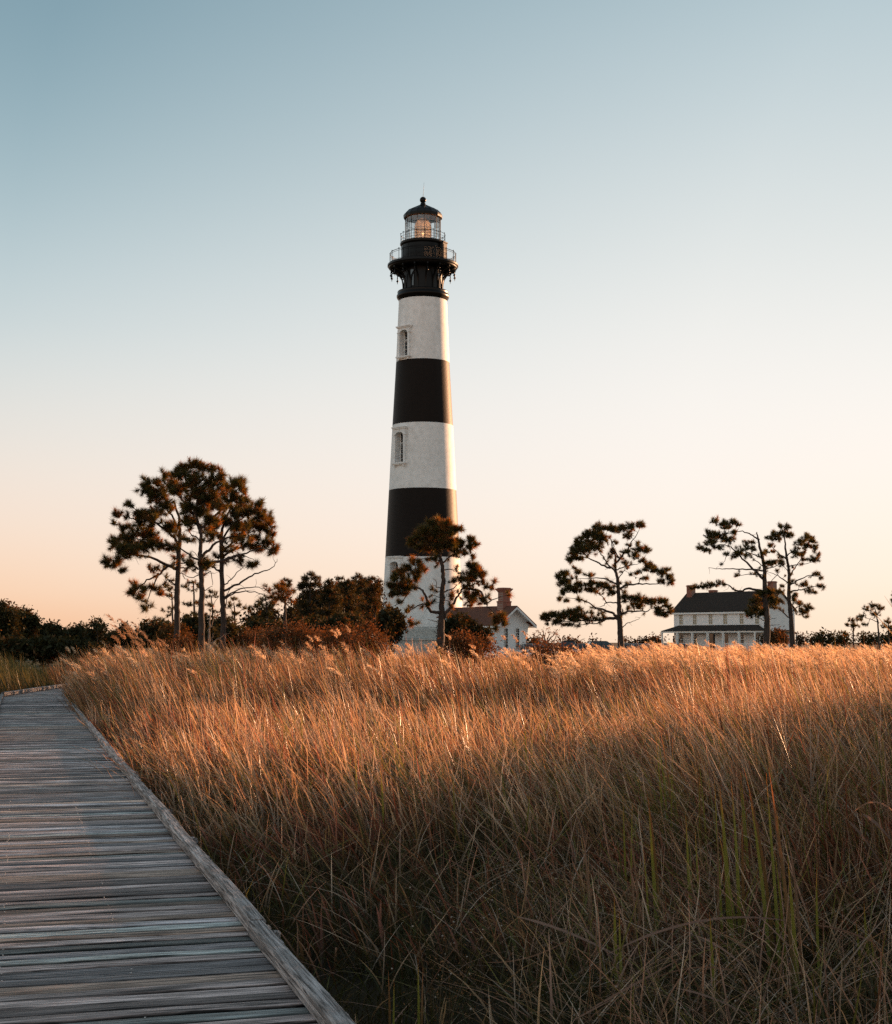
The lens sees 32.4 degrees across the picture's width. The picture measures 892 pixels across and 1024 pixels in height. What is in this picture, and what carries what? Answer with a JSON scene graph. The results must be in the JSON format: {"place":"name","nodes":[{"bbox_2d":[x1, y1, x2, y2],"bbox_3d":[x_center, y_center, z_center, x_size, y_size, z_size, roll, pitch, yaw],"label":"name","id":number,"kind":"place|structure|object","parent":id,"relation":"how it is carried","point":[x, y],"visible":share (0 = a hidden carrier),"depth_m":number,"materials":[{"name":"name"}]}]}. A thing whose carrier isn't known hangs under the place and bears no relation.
{"place":"outdoors","nodes":[
{"label":"outdoors","id":0,"kind":"place"},
{"bbox_2d":[105,614,176,677],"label":"nodding reed heads","id":1,"kind":"object","parent":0,"point":[133,631],"depth_m":39.78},
{"bbox_2d":[0,0,891,642],"label":"sky","id":2,"kind":"structure","parent":0,"point":[667,224],"materials":[{"name":"blue"}]},
{"bbox_2d":[0,637,891,869],"bbox_3d":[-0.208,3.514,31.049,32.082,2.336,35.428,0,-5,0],"label":"pale grass","id":3,"kind":"structure","parent":0,"point":[431,769],"depth_m":21.17,"materials":[{"name":"brown plant"}]},
{"bbox_2d":[8,650,884,674],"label":"lawn","id":4,"kind":"structure","parent":0,"point":[37,663],"depth_m":145.75,"materials":[{"name":"green plant"}]},
{"bbox_2d":[0,598,25,639],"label":"evergreen tree","id":5,"kind":"object","parent":4,"relation":"on","point":[8,619],"visible":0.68,"depth_m":94.37,"materials":[{"name":"green plant"}]},
{"bbox_2d":[63,620,86,640],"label":"evergreen tree","id":6,"kind":"object","parent":4,"relation":"on","point":[78,628],"visible":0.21,"depth_m":111.08,"materials":[{"name":"green plant"}]},
{"bbox_2d":[106,620,137,652],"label":"evergreen shrub","id":7,"kind":"object","parent":4,"relation":"on","point":[115,633],"visible":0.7,"depth_m":109.58,"materials":[{"name":"green plant"}]},
{"bbox_2d":[101,628,144,654],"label":"evergreen tree","id":8,"kind":"object","parent":4,"relation":"on","point":[109,645],"visible":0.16,"depth_m":116.80,"materials":[{"name":"green plant"}]},
{"bbox_2d":[158,584,180,622],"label":"pine tree","id":9,"kind":"object","parent":4,"relation":"on","point":[168,595],"visible":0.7,"depth_m":95.79,"materials":[{"name":"green plant"}]},
{"bbox_2d":[180,578,198,616],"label":"pine tree","id":10,"kind":"object","parent":4,"relation":"on","point":[193,590],"visible":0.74,"depth_m":99.85,"materials":[{"name":"green plant"}]},
{"bbox_2d":[204,587,219,656],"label":"pine tree","id":11,"kind":"object","parent":4,"relation":"on","point":[209,605],"visible":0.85,"depth_m":97.83,"materials":[{"name":"green plant"}]},
{"bbox_2d":[226,596,247,651],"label":"pine tree","id":12,"kind":"object","parent":4,"relation":"on","point":[234,613],"visible":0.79,"depth_m":94.71,"materials":[{"name":"green plant"}]},
{"bbox_2d":[245,594,274,624],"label":"shrub","id":13,"kind":"object","parent":4,"relation":"on","point":[266,612],"visible":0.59,"depth_m":97.70,"materials":[{"name":"green plant"}]},
{"bbox_2d":[289,586,324,616],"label":"evergreen tree","id":14,"kind":"object","parent":4,"relation":"on","point":[317,602],"visible":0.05,"depth_m":124.55,"materials":[{"name":"green plant"}]},
{"bbox_2d":[316,574,343,619],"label":"pine tree","id":15,"kind":"object","parent":4,"relation":"on","point":[328,595],"visible":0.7,"depth_m":107.79,"materials":[{"name":"green plant"}]},
{"bbox_2d":[319,610,370,633],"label":"shrub","id":16,"kind":"object","parent":4,"relation":"on","point":[342,617],"visible":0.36,"depth_m":91.85,"materials":[{"name":"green plant"}]},
{"bbox_2d":[336,578,364,616],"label":"pine tree","id":17,"kind":"object","parent":4,"relation":"on","point":[347,592],"visible":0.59,"depth_m":114.55,"materials":[{"name":"green plant"}]},
{"bbox_2d":[355,574,382,626],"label":"pine tree","id":18,"kind":"object","parent":4,"relation":"on","point":[372,604],"visible":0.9,"depth_m":103.68,"materials":[{"name":"green plant"}]},
{"bbox_2d":[436,588,536,657],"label":"chimney building","id":19,"kind":"structure","parent":4,"relation":"on","point":[519,619],"depth_m":158.37,"materials":[{"name":"white paint"}]},
{"bbox_2d":[645,632,669,648],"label":"tree","id":20,"kind":"object","parent":4,"relation":"on","point":[655,638],"visible":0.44,"depth_m":238.68,"materials":[{"name":"green plant"}]},
{"bbox_2d":[661,581,797,653],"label":"keepers house","id":21,"kind":"structure","parent":4,"relation":"on","point":[716,617],"depth_m":194.10,"materials":[{"name":"white paint"}]},
{"bbox_2d":[688,516,783,647],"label":"pine tree","id":22,"kind":"object","parent":4,"relation":"on","point":[713,537],"visible":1,"depth_m":94.79,"materials":[{"name":"green plant"}]},
{"bbox_2d":[803,627,837,651],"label":"evergreen tree","id":23,"kind":"object","parent":4,"relation":"on","point":[816,638],"visible":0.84,"depth_m":149.03,"materials":[{"name":"green plant"}]},
{"bbox_2d":[823,629,857,649],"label":"evergreen tree","id":24,"kind":"object","parent":4,"relation":"on","point":[841,639],"visible":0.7,"depth_m":151.35,"materials":[{"name":"green plant"}]},
{"bbox_2d":[839,617,860,647],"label":"pine tree","id":25,"kind":"object","parent":4,"relation":"on","point":[853,624],"visible":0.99,"depth_m":144.38,"materials":[{"name":"green plant"}]},
{"bbox_2d":[854,630,882,648],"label":"evergreen tree","id":26,"kind":"object","parent":4,"relation":"on","point":[863,638],"visible":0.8,"depth_m":148.32,"materials":[{"name":"green plant"}]},
{"bbox_2d":[880,617,891,648],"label":"pine tree","id":27,"kind":"object","parent":4,"relation":"on","point":[888,621],"visible":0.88,"depth_m":141.40,"materials":[{"name":"green plant"}]},
{"bbox_2d":[306,626,601,691],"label":"nodding reed heads","id":28,"kind":"object","parent":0,"point":[435,643],"depth_m":37.03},
{"bbox_2d":[40,633,891,1023],"bbox_3d":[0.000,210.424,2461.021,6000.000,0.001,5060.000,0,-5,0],"label":"ground","id":29,"kind":"structure","parent":0,"point":[399,979],"depth_m":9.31,"materials":[{"name":"brown plant"}]},
{"bbox_2d":[0,630,37,664],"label":"evergreen shrub","id":30,"kind":"object","parent":29,"relation":"on","point":[16,646],"visible":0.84,"depth_m":88.68,"materials":[{"name":"green plant"}]},
{"bbox_2d":[9,601,44,667],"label":"evergreen tree","id":31,"kind":"object","parent":29,"relation":"on","point":[31,623],"visible":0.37,"depth_m":99.21,"materials":[{"name":"green plant"}]},
{"bbox_2d":[19,631,63,668],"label":"evergreen shrub","id":32,"kind":"object","parent":29,"relation":"on","point":[41,653],"visible":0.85,"depth_m":89.07,"materials":[{"name":"green plant"}]},
{"bbox_2d":[36,618,68,665],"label":"evergreen shrub","id":33,"kind":"object","parent":29,"relation":"on","point":[54,629],"visible":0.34,"depth_m":106.95,"materials":[{"name":"green plant"}]},
{"bbox_2d":[46,628,104,665],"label":"evergreen shrub","id":34,"kind":"object","parent":29,"relation":"on","point":[78,643],"visible":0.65,"depth_m":88.43,"materials":[{"name":"green plant"}]},
{"bbox_2d":[81,613,110,660],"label":"evergreen tree","id":35,"kind":"object","parent":29,"relation":"on","point":[98,629],"visible":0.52,"depth_m":103.26,"materials":[{"name":"green plant"}]},
{"bbox_2d":[98,466,198,663],"bbox_3d":[-10.870,2.528,56.235,3.671,8.664,2.628,0,-5,0],"label":"pine tree","id":36,"kind":"object","parent":29,"relation":"on","point":[128,547],"visible":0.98,"depth_m":56.29,"materials":[{"name":"green plant"}]},
{"bbox_2d":[133,618,186,660],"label":"evergreen shrub","id":37,"kind":"object","parent":29,"relation":"on","point":[149,628],"visible":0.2,"depth_m":69.41,"materials":[{"name":"green plant"}]},
{"bbox_2d":[152,621,191,655],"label":"evergreen shrub","id":38,"kind":"object","parent":29,"relation":"on","point":[164,634],"visible":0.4,"depth_m":57.83,"materials":[{"name":"green plant"}]},
{"bbox_2d":[0,681,355,1023],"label":"boardwalk","id":39,"kind":"structure","parent":29,"relation":"on","point":[115,908],"depth_m":9.46,"materials":[{"name":"grey wood"}]},
{"bbox_2d":[163,629,206,666],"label":"marsh shrub","id":40,"kind":"object","parent":29,"relation":"on","point":[179,642],"visible":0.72,"depth_m":46.06,"materials":[{"name":"brown plant"}]},
{"bbox_2d":[180,611,220,653],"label":"evergreen shrub","id":41,"kind":"object","parent":29,"relation":"on","point":[190,621],"visible":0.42,"depth_m":72.75,"materials":[{"name":"green plant"}]},
{"bbox_2d":[160,456,272,658],"bbox_3d":[-7.874,2.234,51.742,3.985,8.491,2.403,0,-5,0],"label":"pine tree","id":42,"kind":"object","parent":29,"relation":"on","point":[207,497],"visible":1,"depth_m":52.03,"materials":[{"name":"green plant"}]},
{"bbox_2d":[213,611,249,651],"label":"evergreen shrub","id":43,"kind":"object","parent":29,"relation":"on","point":[230,629],"visible":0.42,"depth_m":74.61,"materials":[{"name":"green plant"}]},
{"bbox_2d":[192,496,282,659],"bbox_3d":[-7.420,3.043,54.959,3.348,7.416,2.368,0,-5,0],"label":"pine tree","id":44,"kind":"object","parent":29,"relation":"on","point":[262,520],"visible":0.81,"depth_m":54.88,"materials":[{"name":"green plant"}]},
{"bbox_2d":[232,624,261,667],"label":"marsh shrub","id":45,"kind":"object","parent":29,"relation":"on","point":[247,638],"visible":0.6,"depth_m":50.12,"materials":[{"name":"brown plant"}]},
{"bbox_2d":[241,615,290,652],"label":"evergreen shrub","id":46,"kind":"object","parent":29,"relation":"on","point":[252,623],"visible":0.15,"depth_m":82.31,"materials":[{"name":"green plant"}]},
{"bbox_2d":[246,619,292,675],"bbox_3d":[-5.551,4.725,47.774,1.306,3.056,3.544,1,-5,-11],"label":"marsh shrub","id":47,"kind":"object","parent":29,"relation":"on","point":[267,635],"visible":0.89,"depth_m":46.84,"materials":[{"name":"brown plant"}]},
{"bbox_2d":[236,598,303,653],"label":"evergreen tree","id":48,"kind":"object","parent":29,"relation":"on","point":[289,610],"visible":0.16,"depth_m":101.17,"materials":[{"name":"green plant"}]},
{"bbox_2d":[261,580,296,659],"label":"pine tree","id":49,"kind":"object","parent":29,"relation":"on","point":[280,595],"visible":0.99,"depth_m":73.78,"materials":[{"name":"green plant"}]},
{"bbox_2d":[278,617,317,664],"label":"marsh shrub","id":50,"kind":"object","parent":29,"relation":"on","point":[297,633],"visible":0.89,"depth_m":46.02,"materials":[{"name":"brown plant"}]},
{"bbox_2d":[294,570,322,621],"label":"pine tree","id":51,"kind":"object","parent":29,"relation":"on","point":[307,607],"visible":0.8,"depth_m":111.80,"materials":[{"name":"green plant"}]},
{"bbox_2d":[287,611,329,657],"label":"shrub","id":52,"kind":"object","parent":29,"relation":"on","point":[317,618],"visible":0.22,"depth_m":94.34,"materials":[{"name":"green plant"}]},
{"bbox_2d":[298,622,326,666],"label":"marsh shrub","id":53,"kind":"object","parent":29,"relation":"on","point":[318,634],"visible":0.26,"depth_m":47.78,"materials":[{"name":"brown plant"}]},
{"bbox_2d":[314,618,356,676],"bbox_3d":[-3.143,4.601,45.721,1.859,2.936,3.136,0,-5,0],"label":"marsh shrub","id":54,"kind":"object","parent":29,"relation":"on","point":[328,638],"visible":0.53,"depth_m":45.45,"materials":[{"name":"brown plant"}]},
{"bbox_2d":[347,572,373,656],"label":"pine tree","id":55,"kind":"object","parent":29,"relation":"on","point":[359,577],"visible":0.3,"depth_m":117.56,"materials":[{"name":"green plant"}]},
{"bbox_2d":[334,624,397,669],"bbox_3d":[-2.179,4.525,43.714,1.875,2.784,3.015,0,-5,0],"label":"marsh shrub","id":56,"kind":"object","parent":29,"relation":"on","point":[350,640],"visible":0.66,"depth_m":43.03,"materials":[{"name":"brown plant"}]},
{"bbox_2d":[348,612,388,664],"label":"marsh shrub","id":57,"kind":"object","parent":29,"relation":"on","point":[368,628],"visible":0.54,"depth_m":44.20,"materials":[{"name":"brown plant"}]},
{"bbox_2d":[351,576,389,616],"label":"evergreen tree","id":58,"kind":"object","parent":29,"relation":"on","point":[382,594],"visible":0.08,"depth_m":129.34,"materials":[{"name":"green plant"}]},
{"bbox_2d":[370,753,386,838],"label":"grass blades","id":59,"kind":"object","parent":29,"relation":"on","point":[382,790],"visible":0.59,"depth_m":14.30,"materials":[{"name":"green plant"}]},
{"bbox_2d":[388,973,394,1023],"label":"cattail clump","id":60,"kind":"object","parent":29,"relation":"on","point":[389,1010],"visible":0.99,"depth_m":7.28,"materials":[{"name":"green plant"}]},
{"bbox_2d":[372,605,413,658],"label":"evergreen shrub","id":61,"kind":"object","parent":29,"relation":"on","point":[392,622],"visible":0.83,"depth_m":86.43,"materials":[{"name":"green plant"}]},
{"bbox_2d":[378,189,461,657],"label":"lighthouse","id":62,"kind":"object","parent":29,"relation":"on","point":[422,482],"visible":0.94,"depth_m":167.92,"materials":[{"name":"white paint"}]},
{"bbox_2d":[386,556,403,596],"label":"window","id":63,"kind":"structure","parent":62,"relation":"in","point":[393,561],"depth_m":166.29,"materials":[{"name":"white paint"}]},
{"bbox_2d":[391,426,408,466],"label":"window","id":64,"kind":"structure","parent":62,"relation":"in","point":[400,433],"depth_m":168.00,"materials":[{"name":"white paint"}]},
{"bbox_2d":[395,324,412,360],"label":"window","id":65,"kind":"structure","parent":62,"relation":"in","point":[404,331],"depth_m":169.36,"materials":[{"name":"white paint"}]},
{"bbox_2d":[417,971,422,1023],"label":"cattail clump","id":66,"kind":"object","parent":29,"relation":"on","point":[419,1021],"visible":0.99,"depth_m":7.48,"materials":[{"name":"green plant"}]},
{"bbox_2d":[383,514,514,663],"bbox_3d":[0.158,3.651,61.859,5.470,7.392,2.495,0,-5,0],"label":"pine tree","id":67,"kind":"object","parent":29,"relation":"on","point":[440,533],"visible":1,"depth_m":61.87,"materials":[{"name":"green plant"}]},
{"bbox_2d":[436,609,493,661],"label":"evergreen shrub","id":68,"kind":"object","parent":29,"relation":"on","point":[456,621],"visible":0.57,"depth_m":91.12,"materials":[{"name":"green plant"}]},
{"bbox_2d":[438,622,506,674],"bbox_3d":[0.740,4.444,43.098,2.311,2.778,1.776,2,-5,-22],"label":"marsh shrub","id":69,"kind":"object","parent":29,"relation":"on","point":[466,640],"visible":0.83,"depth_m":42.76,"materials":[{"name":"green plant"}]},
{"bbox_2d":[516,634,582,680],"bbox_3d":[2.925,4.585,42.475,1.537,2.435,1.807,5,-7,-45],"label":"marsh shrub","id":70,"kind":"object","parent":29,"relation":"on","point":[544,650],"visible":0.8,"depth_m":42.35,"materials":[{"name":"brown plant"}]},
{"bbox_2d":[515,916,625,960],"bbox_3d":[0.703,2.423,8.727,0.852,0.148,0.007,-5,-7,45],"label":"bent leaf","id":71,"kind":"object","parent":29,"relation":"on","point":[560,929],"visible":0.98,"depth_m":8.76,"materials":[{"name":"brown plant"}]},
{"bbox_2d":[579,829,593,948],"bbox_3d":[0.902,2.456,9.795,0.101,0.859,0.288,-1,-5,10],"label":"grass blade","id":72,"kind":"object","parent":29,"relation":"on","point":[588,885],"visible":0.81,"depth_m":9.91,"materials":[{"name":"green plant"}]},
{"bbox_2d":[538,519,676,662],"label":"pine tree","id":73,"kind":"object","parent":29,"relation":"on","point":[599,537],"visible":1,"depth_m":81.89,"materials":[{"name":"green plant"}]},
{"bbox_2d":[606,897,626,1013],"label":"cattail clump","id":74,"kind":"object","parent":29,"relation":"on","point":[615,948],"visible":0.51,"depth_m":8.52,"materials":[{"name":"green plant"}]},
{"bbox_2d":[623,809,631,899],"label":"cattail clump","id":75,"kind":"object","parent":29,"relation":"on","point":[625,854],"visible":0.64,"depth_m":11.45,"materials":[{"name":"green plant"}]},
{"bbox_2d":[625,826,642,974],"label":"grass blades","id":76,"kind":"object","parent":29,"relation":"on","point":[635,926],"visible":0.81,"depth_m":9.25,"materials":[{"name":"green plant"}]},
{"bbox_2d":[589,959,679,1009],"bbox_3d":[0.918,2.282,7.434,0.638,0.157,0.005,4,-6,-39],"label":"bent leaf","id":77,"kind":"object","parent":29,"relation":"on","point":[625,989],"visible":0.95,"depth_m":7.41,"materials":[{"name":"brown plant"}]},
{"bbox_2d":[643,789,660,945],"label":"grass blades","id":78,"kind":"object","parent":29,"relation":"on","point":[654,868],"visible":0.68,"depth_m":10.01,"materials":[{"name":"green plant"}]},
{"bbox_2d":[655,722,675,850],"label":"grass blades","id":79,"kind":"object","parent":29,"relation":"on","point":[671,803],"visible":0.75,"depth_m":13.44,"materials":[{"name":"green plant"}]},
{"bbox_2d":[679,811,700,931],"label":"grass blades","id":80,"kind":"object","parent":29,"relation":"on","point":[688,871],"visible":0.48,"depth_m":10.36,"materials":[{"name":"green plant"}]},
{"bbox_2d":[635,966,747,987],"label":"bent leaf","id":81,"kind":"object","parent":29,"relation":"on","point":[694,968],"visible":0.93,"depth_m":7.64,"materials":[{"name":"brown plant"}]},
{"bbox_2d":[694,732,706,867],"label":"cattail clump","id":82,"kind":"object","parent":29,"relation":"on","point":[700,816],"visible":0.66,"depth_m":12.45,"materials":[{"name":"green plant"}]},
{"bbox_2d":[608,916,800,953],"bbox_3d":[1.404,2.292,8.336,1.109,0.180,0.006,1,-5,-10],"label":"bent leaf","id":83,"kind":"object","parent":29,"relation":"on","point":[676,926],"visible":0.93,"depth_m":8.33,"materials":[{"name":"brown plant"}]},
{"bbox_2d":[709,911,719,1017],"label":"grass blades","id":84,"kind":"object","parent":29,"relation":"on","point":[712,957],"visible":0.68,"depth_m":7.98,"materials":[{"name":"green plant"}]},
{"bbox_2d":[714,778,745,978],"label":"reeds","id":85,"kind":"object","parent":29,"relation":"on","point":[726,869],"visible":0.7,"depth_m":9.43,"materials":[{"name":"green plant"}]},
{"bbox_2d":[738,770,753,891],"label":"grass blades","id":86,"kind":"object","parent":29,"relation":"on","point":[745,832],"visible":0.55,"depth_m":11.29,"materials":[{"name":"green plant"}]},
{"bbox_2d":[744,770,787,993],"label":"reeds","id":87,"kind":"object","parent":29,"relation":"on","point":[762,882],"visible":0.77,"depth_m":8.97,"materials":[{"name":"green plant"}]},
{"bbox_2d":[756,626,789,652],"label":"evergreen shrub","id":88,"kind":"object","parent":29,"relation":"on","point":[777,637],"visible":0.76,"depth_m":109.09,"materials":[{"name":"green plant"}]},
{"bbox_2d":[770,798,790,911],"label":"grass blades","id":89,"kind":"object","parent":29,"relation":"on","point":[778,849],"visible":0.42,"depth_m":10.51,"materials":[{"name":"green plant"}]},
{"bbox_2d":[769,772,806,1021],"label":"reeds","id":90,"kind":"object","parent":29,"relation":"on","point":[790,921],"visible":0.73,"depth_m":8.33,"materials":[{"name":"green plant"}]},
{"bbox_2d":[762,520,826,656],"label":"pine tree","id":91,"kind":"object","parent":29,"relation":"on","point":[774,535],"visible":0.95,"depth_m":98.86,"materials":[{"name":"green plant"}]},
{"bbox_2d":[795,631,808,648],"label":"evergreen shrub","id":92,"kind":"object","parent":29,"relation":"on","point":[799,640],"visible":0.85,"depth_m":148.98,"materials":[{"name":"green plant"}]},
{"bbox_2d":[806,865,820,997],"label":"cattail clump","id":93,"kind":"object","parent":29,"relation":"on","point":[817,942],"visible":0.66,"depth_m":8.55,"materials":[{"name":"green plant"}]},
{"bbox_2d":[856,907,875,999],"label":"grass blades","id":94,"kind":"object","parent":29,"relation":"on","point":[867,944],"visible":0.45,"depth_m":8.73,"materials":[{"name":"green plant"}]},
{"bbox_2d":[855,601,884,648],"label":"pine tree","id":95,"kind":"object","parent":29,"relation":"on","point":[879,607],"visible":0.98,"depth_m":139.48,"materials":[{"name":"green plant"}]},
{"bbox_2d":[863,774,882,909],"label":"grass blades","id":96,"kind":"object","parent":29,"relation":"on","point":[872,830],"visible":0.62,"depth_m":10.75,"materials":[{"name":"green plant"}]},
{"bbox_2d":[59,639,891,698],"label":"reed plumes","id":97,"kind":"object","parent":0,"point":[636,659],"depth_m":41.54,"materials":[{"name":"beige plant"}]},
{"bbox_2d":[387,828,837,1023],"bbox_3d":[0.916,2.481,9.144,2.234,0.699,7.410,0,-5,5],"label":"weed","id":98,"kind":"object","parent":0,"point":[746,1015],"depth_m":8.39,"materials":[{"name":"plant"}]},
{"bbox_2d":[391,820,844,1019],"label":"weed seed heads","id":99,"kind":"object","parent":98,"relation":"attached to","point":[802,984],"visible":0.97,"depth_m":7.58,"materials":[{"name":"brown plant"}]},
{"label":"road","id":100,"kind":"structure","parent":0,"visible":0},
{"bbox_2d":[583,641,617,655],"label":"parked car","id":101,"kind":"object","parent":100,"relation":"on","point":[603,644],"visible":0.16,"depth_m":148.69,"materials":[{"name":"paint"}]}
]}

